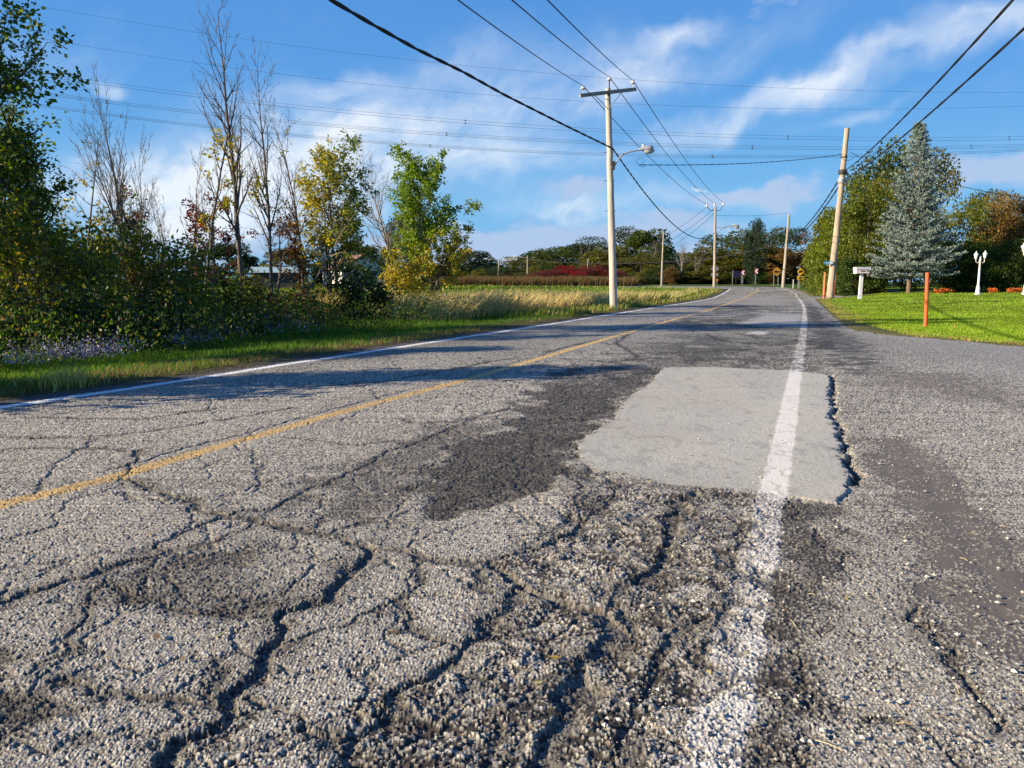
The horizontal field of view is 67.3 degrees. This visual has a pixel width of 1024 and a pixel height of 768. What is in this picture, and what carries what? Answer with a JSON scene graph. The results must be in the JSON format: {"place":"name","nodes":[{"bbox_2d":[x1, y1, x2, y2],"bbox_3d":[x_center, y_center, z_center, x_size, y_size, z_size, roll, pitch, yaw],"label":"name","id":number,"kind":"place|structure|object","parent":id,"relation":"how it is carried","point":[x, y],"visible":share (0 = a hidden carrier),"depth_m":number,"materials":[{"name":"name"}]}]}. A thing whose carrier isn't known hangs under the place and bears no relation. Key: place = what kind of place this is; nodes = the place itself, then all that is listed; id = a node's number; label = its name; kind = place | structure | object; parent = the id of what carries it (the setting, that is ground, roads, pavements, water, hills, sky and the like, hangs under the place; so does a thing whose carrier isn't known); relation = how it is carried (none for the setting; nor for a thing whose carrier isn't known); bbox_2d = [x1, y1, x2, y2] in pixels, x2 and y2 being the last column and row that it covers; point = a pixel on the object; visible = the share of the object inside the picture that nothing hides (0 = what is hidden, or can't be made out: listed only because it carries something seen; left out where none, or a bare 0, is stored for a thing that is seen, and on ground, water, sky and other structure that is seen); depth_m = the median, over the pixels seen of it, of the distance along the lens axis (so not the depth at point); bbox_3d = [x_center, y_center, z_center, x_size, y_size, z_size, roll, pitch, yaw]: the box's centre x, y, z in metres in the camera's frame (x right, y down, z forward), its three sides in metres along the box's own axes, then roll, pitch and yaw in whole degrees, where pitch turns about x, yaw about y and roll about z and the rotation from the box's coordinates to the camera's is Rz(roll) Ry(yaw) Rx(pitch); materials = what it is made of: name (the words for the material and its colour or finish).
{"place":"outdoors","nodes":[
{"label":"outdoors","id":0,"kind":"place"},
{"bbox_2d":[319,250,385,286],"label":"house","id":1,"kind":"structure","parent":0,"point":[355,257],"depth_m":81.42,"materials":[{"name":"white"}]},
{"bbox_2d":[37,75,959,140],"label":"transmission wire","id":2,"kind":"object","parent":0,"point":[541,128],"visible":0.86,"depth_m":121.78,"materials":[{"name":"metal"}]},
{"bbox_2d":[0,286,1023,767],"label":"road","id":3,"kind":"structure","parent":0,"point":[480,548],"depth_m":2.71,"materials":[{"name":"grey asphalt"}]},
{"bbox_2d":[0,288,757,508],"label":"line","id":4,"kind":"object","parent":3,"relation":"on","point":[120,475],"visible":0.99,"depth_m":4.92,"materials":[{"name":"yellow paint"}]},
{"bbox_2d":[0,288,806,767],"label":"edge line","id":5,"kind":"object","parent":3,"relation":"on","point":[734,670],"visible":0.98,"depth_m":2.35,"materials":[{"name":"white paint"}]},
{"bbox_2d":[579,367,851,502],"bbox_3d":[1.845,0.175,6.478,1.838,0.043,5.862,2,8,19],"label":"road patch","id":6,"kind":"object","parent":3,"relation":"on","point":[654,426],"visible":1,"depth_m":5.16,"materials":[{"name":"concrete"}]},
{"bbox_2d":[601,346,1023,761],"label":"loose stones","id":7,"kind":"object","parent":3,"relation":"on","point":[795,700],"visible":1,"depth_m":1.99,"materials":[{"name":"grey gravel"}]},
{"bbox_2d":[0,282,1023,401],"bbox_3d":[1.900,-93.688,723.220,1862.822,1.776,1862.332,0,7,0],"label":"ground","id":8,"kind":"structure","parent":0,"point":[857,326],"depth_m":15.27,"materials":[{"name":"green plant"}]},
{"bbox_2d":[0,226,51,318],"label":"thicket shrub","id":9,"kind":"object","parent":8,"relation":"on","point":[6,253],"visible":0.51,"depth_m":12.98,"materials":[{"name":"green plant"}]},
{"bbox_2d":[0,286,51,354],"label":"thicket shrub","id":10,"kind":"object","parent":8,"relation":"on","point":[10,323],"visible":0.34,"depth_m":11.78,"materials":[{"name":"green plant"}]},
{"bbox_2d":[0,0,66,294],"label":"leafy tree","id":11,"kind":"object","parent":8,"relation":"on","point":[26,190],"visible":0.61,"depth_m":14.20,"materials":[{"name":"green plant"}]},
{"bbox_2d":[0,0,96,259],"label":"leafy tree","id":12,"kind":"object","parent":8,"relation":"on","point":[18,11],"visible":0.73,"depth_m":13.38,"materials":[{"name":"green plant"}]},
{"bbox_2d":[0,45,104,306],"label":"leafy tree","id":13,"kind":"object","parent":8,"relation":"on","point":[60,185],"visible":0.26,"depth_m":14.86,"materials":[{"name":"green plant"}]},
{"bbox_2d":[0,186,108,338],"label":"thicket shrub","id":14,"kind":"object","parent":8,"relation":"on","point":[17,240],"visible":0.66,"depth_m":13.24,"materials":[{"name":"green plant"}]},
{"bbox_2d":[0,229,121,335],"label":"thicket shrub","id":15,"kind":"object","parent":8,"relation":"on","point":[79,272],"visible":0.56,"depth_m":13.55,"materials":[{"name":"green plant"}]},
{"bbox_2d":[13,360,116,393],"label":"grass clump","id":16,"kind":"object","parent":8,"relation":"on","point":[62,375],"visible":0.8,"depth_m":7.38,"materials":[{"name":"green plant"}]},
{"bbox_2d":[17,282,137,356],"bbox_3d":[-6.909,-0.952,12.268,1.694,1.379,1.176,-4,9,-30],"label":"thicket shrub","id":17,"kind":"object","parent":8,"relation":"on","point":[69,308],"visible":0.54,"depth_m":12.15,"materials":[{"name":"green plant"}]},
{"bbox_2d":[50,119,114,257],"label":"bare tree","id":18,"kind":"object","parent":8,"relation":"on","point":[91,205],"visible":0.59,"depth_m":16.53,"materials":[{"name":"brown plant"}]},
{"bbox_2d":[41,217,144,315],"bbox_3d":[-7.785,-1.864,14.536,1.662,2.497,2.463,0,7,0],"label":"thicket shrub","id":19,"kind":"object","parent":8,"relation":"on","point":[106,261],"visible":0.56,"depth_m":14.28,"materials":[{"name":"green plant"}]},
{"bbox_2d":[56,283,146,350],"bbox_3d":[-6.886,-1.026,12.916,1.444,1.348,1.440,5,9,34],"label":"thicket shrub","id":20,"kind":"object","parent":8,"relation":"on","point":[111,327],"visible":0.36,"depth_m":12.76,"materials":[{"name":"green plant"}]},
{"bbox_2d":[68,60,159,299],"bbox_3d":[-9.072,-3.983,17.084,1.990,5.931,2.148,0,7,0],"label":"bare tree","id":21,"kind":"object","parent":8,"relation":"on","point":[117,191],"visible":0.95,"depth_m":16.85,"materials":[{"name":"brown plant"}]},
{"bbox_2d":[73,185,156,304],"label":"tree","id":22,"kind":"object","parent":8,"relation":"on","point":[133,196],"visible":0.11,"depth_m":20.82,"materials":[{"name":"green plant"}]},
{"bbox_2d":[112,185,163,286],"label":"tree","id":23,"kind":"object","parent":8,"relation":"on","point":[138,218],"visible":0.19,"depth_m":19.71,"materials":[{"name":"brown plant"}]},
{"bbox_2d":[62,213,217,319],"bbox_3d":[-8.298,-2.196,16.110,2.985,2.656,2.981,4,8,25],"label":"thicket shrub","id":24,"kind":"object","parent":8,"relation":"on","point":[129,227],"visible":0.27,"depth_m":15.98,"materials":[{"name":"green plant"}]},
{"bbox_2d":[101,214,199,311],"bbox_3d":[-7.741,-2.238,16.244,2.218,2.750,1.922,-2,8,-18],"label":"thicket shrub","id":25,"kind":"object","parent":8,"relation":"on","point":[146,246],"visible":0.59,"depth_m":15.99,"materials":[{"name":"green plant"}]},
{"bbox_2d":[123,280,185,347],"bbox_3d":[-6.563,-1.170,14.034,1.222,1.445,1.749,0,7,0],"label":"thicket shrub","id":26,"kind":"object","parent":8,"relation":"on","point":[151,310],"visible":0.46,"depth_m":13.77,"materials":[{"name":"green plant"}]},
{"bbox_2d":[1,311,325,366],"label":"purple asters","id":27,"kind":"object","parent":8,"relation":"on","point":[87,351],"visible":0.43,"depth_m":11.02,"materials":[{"name":"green plant"}]},
{"bbox_2d":[143,142,221,294],"bbox_3d":[-9.321,-4.236,21.639,2.210,5.182,1.287,-3,8,-19],"label":"bare tree","id":28,"kind":"object","parent":8,"relation":"on","point":[160,226],"visible":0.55,"depth_m":21.59,"materials":[{"name":"brown plant"}]},
{"bbox_2d":[150,289,216,340],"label":"thicket shrub","id":29,"kind":"object","parent":8,"relation":"on","point":[176,299],"visible":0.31,"depth_m":14.77,"materials":[{"name":"green plant"}]},
{"bbox_2d":[136,229,231,327],"bbox_3d":[-7.146,-2.091,16.488,2.132,2.415,2.334,0,7,0],"label":"thicket shrub","id":30,"kind":"object","parent":8,"relation":"on","point":[200,288],"visible":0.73,"depth_m":16.22,"materials":[{"name":"green plant"}]},
{"bbox_2d":[187,275,248,325],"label":"thicket shrub","id":31,"kind":"object","parent":8,"relation":"on","point":[232,291],"visible":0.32,"depth_m":17.48,"materials":[{"name":"green plant"}]},
{"bbox_2d":[180,182,257,295],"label":"leafy tree","id":32,"kind":"object","parent":8,"relation":"on","point":[195,226],"visible":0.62,"depth_m":20.16,"materials":[{"name":"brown plant"}]},
{"bbox_2d":[192,65,247,289],"bbox_3d":[-6.927,-4.395,18.427,1.328,6.381,1.315,-4,8,-26],"label":"bare tree","id":33,"kind":"object","parent":8,"relation":"on","point":[212,215],"visible":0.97,"depth_m":18.43,"materials":[{"name":"plant"}]},
{"bbox_2d":[194,243,260,287],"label":"broadleaf tree","id":34,"kind":"object","parent":8,"relation":"on","point":[250,261],"visible":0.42,"depth_m":82.98,"materials":[{"name":"green plant"}]},
{"bbox_2d":[191,0,267,316],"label":"bare tree","id":35,"kind":"object","parent":8,"relation":"on","point":[234,171],"visible":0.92,"depth_m":19.50,"materials":[{"name":"brown plant"}]},
{"bbox_2d":[208,306,268,338],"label":"thicket shrub","id":36,"kind":"object","parent":8,"relation":"on","point":[255,330],"visible":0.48,"depth_m":16.45,"materials":[{"name":"green plant"}]},
{"bbox_2d":[220,267,285,323],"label":"thicket shrub","id":37,"kind":"object","parent":8,"relation":"on","point":[254,291],"visible":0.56,"depth_m":18.24,"materials":[{"name":"green plant"}]},
{"bbox_2d":[231,36,293,312],"bbox_3d":[-6.696,-5.256,20.545,1.493,7.446,1.416,3,8,22],"label":"bare tree","id":38,"kind":"object","parent":8,"relation":"on","point":[257,185],"visible":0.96,"depth_m":20.46,"materials":[{"name":"brown plant"}]},
{"bbox_2d":[249,267,299,287],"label":"shed","id":39,"kind":"structure","parent":8,"relation":"on","point":[261,273],"depth_m":77.93,"materials":[{"name":"white metal"}]},
{"bbox_2d":[257,196,316,313],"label":"leafy tree","id":40,"kind":"object","parent":8,"relation":"on","point":[281,255],"visible":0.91,"depth_m":22.17,"materials":[{"name":"plant"}]},
{"bbox_2d":[259,248,314,285],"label":"broadleaf tree","id":41,"kind":"object","parent":8,"relation":"on","point":[287,263],"visible":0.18,"depth_m":83.33,"materials":[{"name":"green plant"}]},
{"bbox_2d":[257,94,327,287],"bbox_3d":[-6.466,-5.171,22.641,1.840,6.706,1.430,3,8,23],"label":"bare tree","id":42,"kind":"object","parent":8,"relation":"on","point":[292,193],"visible":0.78,"depth_m":22.61,"materials":[{"name":"grey plant"}]},
{"bbox_2d":[263,279,322,322],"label":"thicket shrub","id":43,"kind":"object","parent":8,"relation":"on","point":[303,291],"visible":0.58,"depth_m":20.30,"materials":[{"name":"green plant"}]},
{"bbox_2d":[0,284,606,372],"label":"thicket weeds","id":44,"kind":"object","parent":8,"relation":"on","point":[26,328],"visible":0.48,"depth_m":13.54,"materials":[{"name":"green plant"}]},
{"bbox_2d":[292,203,357,314],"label":"leaning sapling","id":45,"kind":"object","parent":8,"relation":"on","point":[318,274],"visible":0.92,"depth_m":20.61,"materials":[{"name":"brown plant"}]},
{"bbox_2d":[286,128,394,305],"bbox_3d":[-5.048,-4.577,22.946,2.977,5.547,3.041,0,7,0],"label":"ash tree","id":46,"kind":"object","parent":8,"relation":"on","point":[326,236],"visible":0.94,"depth_m":22.43,"materials":[{"name":"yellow plant"}]},
{"bbox_2d":[320,258,402,320],"bbox_3d":[-4.258,-2.574,21.632,2.057,2.015,2.080,-6,9,-38],"label":"thicket shrub","id":47,"kind":"object","parent":8,"relation":"on","point":[371,290],"visible":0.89,"depth_m":21.50,"materials":[{"name":"green plant"}]},
{"bbox_2d":[18,284,719,319],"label":"field grass","id":48,"kind":"structure","parent":8,"relation":"on","point":[578,310],"depth_m":63.45,"materials":[{"name":"plant"}]},
{"bbox_2d":[342,134,406,289],"bbox_3d":[-5.431,-6.545,31.256,3.075,7.199,2.922,0,7,0],"label":"bare tree","id":49,"kind":"object","parent":8,"relation":"on","point":[386,240],"visible":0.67,"depth_m":30.95,"materials":[{"name":"brown plant"}]},
{"bbox_2d":[378,217,417,289],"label":"broadleaf tree","id":50,"kind":"object","parent":8,"relation":"on","point":[387,228],"visible":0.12,"depth_m":73.27,"materials":[{"name":"green plant"}]},
{"bbox_2d":[377,246,435,298],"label":"yellow shrub","id":51,"kind":"object","parent":8,"relation":"on","point":[406,273],"visible":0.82,"depth_m":26.38,"materials":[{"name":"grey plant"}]},
{"bbox_2d":[385,140,482,292],"bbox_3d":[-3.045,-6.211,30.567,3.902,6.807,3.402,0,7,0],"label":"elm tree","id":52,"kind":"object","parent":8,"relation":"on","point":[413,210],"visible":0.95,"depth_m":29.94,"materials":[{"name":"green plant"}]},
{"bbox_2d":[435,250,503,277],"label":"broadleaf tree","id":53,"kind":"object","parent":8,"relation":"on","point":[478,256],"visible":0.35,"depth_m":116.38,"materials":[{"name":"green plant"}]},
{"bbox_2d":[311,287,699,322],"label":"dry reeds","id":54,"kind":"object","parent":8,"relation":"on","point":[567,299],"visible":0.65,"depth_m":25.91,"materials":[{"name":"beige plant"}]},
{"bbox_2d":[496,256,551,276],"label":"broadleaf tree","id":55,"kind":"object","parent":8,"relation":"on","point":[513,262],"visible":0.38,"depth_m":125.38,"materials":[{"name":"green plant"}]},
{"bbox_2d":[420,274,638,285],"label":"brown weeds","id":56,"kind":"object","parent":8,"relation":"on","point":[474,280],"visible":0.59,"depth_m":91.77,"materials":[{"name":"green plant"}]},
{"bbox_2d":[520,245,580,275],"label":"broadleaf tree","id":57,"kind":"object","parent":8,"relation":"on","point":[560,252],"visible":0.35,"depth_m":130.80,"materials":[{"name":"green plant"}]},
{"bbox_2d":[565,236,617,267],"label":"broadleaf tree","id":58,"kind":"object","parent":8,"relation":"on","point":[599,243],"visible":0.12,"depth_m":134.22,"materials":[{"name":"green plant"}]},
{"bbox_2d":[577,265,608,276],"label":"sumac bush","id":59,"kind":"object","parent":8,"relation":"on","point":[592,271],"visible":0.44,"depth_m":107.84,"materials":[{"name":"red plant"}]},
{"bbox_2d":[578,245,636,273],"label":"broadleaf tree","id":60,"kind":"object","parent":8,"relation":"on","point":[597,256],"visible":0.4,"depth_m":124.81,"materials":[{"name":"green plant"}]},
{"bbox_2d":[579,77,636,309],"bbox_3d":[3.605,-7.103,29.567,2.594,9.035,0.514,-3,8,-25],"label":"utility pole","id":61,"kind":"object","parent":8,"relation":"on","point":[607,93],"visible":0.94,"depth_m":29.50,"materials":[{"name":"brown wood"}]},
{"bbox_2d":[328,0,613,148],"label":"twisted cable","id":62,"kind":"object","parent":61,"relation":"attached to","point":[363,19],"visible":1,"depth_m":15.16,"materials":[{"name":"black rubber"}]},
{"bbox_2d":[600,225,650,257],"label":"broadleaf tree","id":63,"kind":"object","parent":8,"relation":"on","point":[623,236],"visible":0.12,"depth_m":141.44,"materials":[{"name":"green plant"}]},
{"bbox_2d":[601,253,685,281],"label":"broadleaf tree","id":64,"kind":"object","parent":8,"relation":"on","point":[637,260],"visible":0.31,"depth_m":117.68,"materials":[{"name":"green plant"}]},
{"bbox_2d":[621,228,677,274],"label":"broadleaf tree","id":65,"kind":"object","parent":8,"relation":"on","point":[636,240],"visible":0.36,"depth_m":134.38,"materials":[{"name":"green plant"}]},
{"bbox_2d":[637,251,690,269],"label":"broadleaf tree","id":66,"kind":"object","parent":8,"relation":"on","point":[667,256],"visible":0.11,"depth_m":126.98,"materials":[{"name":"green plant"}]},
{"bbox_2d":[658,266,680,284],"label":"bush","id":67,"kind":"object","parent":8,"relation":"on","point":[670,278],"visible":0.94,"depth_m":107.61,"materials":[{"name":"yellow plant"}]},
{"bbox_2d":[680,246,741,274],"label":"broadleaf tree","id":68,"kind":"object","parent":8,"relation":"on","point":[707,252],"visible":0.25,"depth_m":114.19,"materials":[{"name":"green plant"}]},
{"bbox_2d":[668,264,753,283],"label":"broadleaf tree","id":69,"kind":"object","parent":8,"relation":"on","point":[706,269],"visible":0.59,"depth_m":108.24,"materials":[{"name":"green plant"}]},
{"bbox_2d":[706,202,724,286],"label":"utility pole","id":70,"kind":"object","parent":8,"relation":"on","point":[714,259],"visible":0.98,"depth_m":84.65,"materials":[{"name":"wood"}]},
{"bbox_2d":[690,228,778,270],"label":"broadleaf tree","id":71,"kind":"object","parent":8,"relation":"on","point":[734,239],"visible":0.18,"depth_m":116.77,"materials":[{"name":"green plant"}]},
{"bbox_2d":[711,243,786,283],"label":"broadleaf tree","id":72,"kind":"object","parent":8,"relation":"on","point":[739,261],"visible":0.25,"depth_m":111.98,"materials":[{"name":"green plant"}]},
{"bbox_2d":[739,217,767,283],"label":"pine tree","id":73,"kind":"object","parent":8,"relation":"on","point":[757,231],"visible":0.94,"depth_m":102.86,"materials":[{"name":"green plant"}]},
{"bbox_2d":[743,247,808,283],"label":"broadleaf tree","id":74,"kind":"object","parent":8,"relation":"on","point":[792,258],"visible":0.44,"depth_m":107.90,"materials":[{"name":"green plant"}]},
{"bbox_2d":[757,226,810,277],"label":"broadleaf tree","id":75,"kind":"object","parent":8,"relation":"on","point":[781,236],"visible":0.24,"depth_m":111.90,"materials":[{"name":"green plant"}]},
{"bbox_2d":[799,207,855,291],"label":"broadleaf tree","id":76,"kind":"object","parent":8,"relation":"on","point":[815,227],"visible":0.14,"depth_m":69.10,"materials":[{"name":"green plant"}]},
{"bbox_2d":[826,128,849,297],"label":"utility pole","id":77,"kind":"object","parent":8,"relation":"on","point":[833,258],"visible":0.92,"depth_m":51.85,"materials":[{"name":"wood"}]},
{"bbox_2d":[843,0,1013,171],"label":"telecom cable","id":78,"kind":"object","parent":77,"relation":"attached to","point":[1002,11],"visible":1,"depth_m":20.05,"materials":[{"name":"black rubber"}]},
{"bbox_2d":[842,27,1023,180],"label":"telecom cable","id":79,"kind":"object","parent":77,"relation":"attached to","point":[982,66],"visible":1,"depth_m":20.98,"materials":[{"name":"black rubber"}]},
{"bbox_2d":[800,197,879,294],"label":"broadleaf tree","id":80,"kind":"object","parent":8,"relation":"on","point":[819,257],"visible":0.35,"depth_m":60.60,"materials":[{"name":"green plant"}]},
{"bbox_2d":[825,258,885,295],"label":"broadleaf tree","id":81,"kind":"object","parent":8,"relation":"on","point":[845,288],"visible":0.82,"depth_m":56.69,"materials":[{"name":"green plant"}]},
{"bbox_2d":[822,178,905,288],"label":"broadleaf tree","id":82,"kind":"object","parent":8,"relation":"on","point":[850,240],"visible":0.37,"depth_m":58.08,"materials":[{"name":"green plant"}]},
{"bbox_2d":[705,286,1023,345],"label":"lawn grass","id":83,"kind":"structure","parent":8,"relation":"on","point":[1008,328],"depth_m":24.66,"materials":[{"name":"green plant"}]},
{"bbox_2d":[854,270,888,293],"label":"broadleaf tree","id":84,"kind":"object","parent":8,"relation":"on","point":[880,289],"visible":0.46,"depth_m":56.97,"materials":[{"name":"green plant"}]},
{"bbox_2d":[844,150,910,282],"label":"broadleaf tree","id":85,"kind":"object","parent":8,"relation":"on","point":[869,174],"visible":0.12,"depth_m":76.98,"materials":[{"name":"green plant"}]},
{"bbox_2d":[852,171,923,289],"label":"broadleaf tree","id":86,"kind":"object","parent":8,"relation":"on","point":[902,280],"visible":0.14,"depth_m":62.31,"materials":[{"name":"green plant"}]},
{"bbox_2d":[864,135,934,285],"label":"broadleaf tree","id":87,"kind":"object","parent":8,"relation":"on","point":[890,156],"visible":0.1,"depth_m":75.40,"materials":[{"name":"green plant"}]},
{"bbox_2d":[865,119,967,292],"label":"blue spruce","id":88,"kind":"object","parent":8,"relation":"on","point":[905,222],"visible":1,"depth_m":52.25,"materials":[{"name":"green plant"}]},
{"bbox_2d":[923,273,929,325],"bbox_3d":[9.613,-1.847,17.846,0.131,1.464,0.092,0,7,0],"label":"marker post","id":89,"kind":"object","parent":8,"relation":"on","point":[926,301],"visible":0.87,"depth_m":17.80,"materials":[{"name":"orange plastic"}]},
{"bbox_2d":[912,147,965,284],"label":"broadleaf tree","id":90,"kind":"object","parent":8,"relation":"on","point":[951,192],"visible":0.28,"depth_m":75.71,"materials":[{"name":"green plant"}]},
{"bbox_2d":[921,238,986,291],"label":"broadleaf tree","id":91,"kind":"object","parent":8,"relation":"on","point":[942,279],"visible":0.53,"depth_m":55.42,"materials":[{"name":"green plant"}]},
{"bbox_2d":[920,197,1009,290],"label":"broadleaf tree","id":92,"kind":"object","parent":8,"relation":"on","point":[975,218],"visible":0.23,"depth_m":58.38,"materials":[{"name":"green plant"}]},
{"bbox_2d":[941,240,1021,291],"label":"broadleaf tree","id":93,"kind":"object","parent":8,"relation":"on","point":[989,271],"visible":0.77,"depth_m":54.54,"materials":[{"name":"green plant"}]},
{"bbox_2d":[957,188,1012,288],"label":"broadleaf tree","id":94,"kind":"object","parent":8,"relation":"on","point":[983,194],"visible":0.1,"depth_m":62.34,"materials":[{"name":"green plant"}]},
{"bbox_2d":[957,189,1023,289],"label":"broadleaf tree","id":95,"kind":"object","parent":8,"relation":"on","point":[995,209],"visible":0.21,"depth_m":58.39,"materials":[{"name":"green plant"}]},
{"bbox_2d":[981,237,1023,291],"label":"broadleaf tree","id":96,"kind":"object","parent":8,"relation":"on","point":[1019,258],"visible":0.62,"depth_m":54.43,"materials":[{"name":"green plant"}]},
{"bbox_2d":[988,196,1023,287],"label":"broadleaf tree","id":97,"kind":"object","parent":8,"relation":"on","point":[1018,227],"visible":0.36,"depth_m":56.92,"materials":[{"name":"green plant"}]},
{"bbox_2d":[0,0,1023,281],"label":"sky","id":98,"kind":"structure","parent":0,"point":[538,199],"materials":[{"name":"blue"}]},
{"bbox_2d":[18,91,1009,149],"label":"transmission wire","id":99,"kind":"object","parent":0,"point":[541,141],"visible":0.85,"depth_m":121.88,"materials":[{"name":"metal"}]},
{"bbox_2d":[813,290,1023,488],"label":"gravel shoulder","id":100,"kind":"object","parent":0,"point":[981,410],"visible":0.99,"depth_m":7.90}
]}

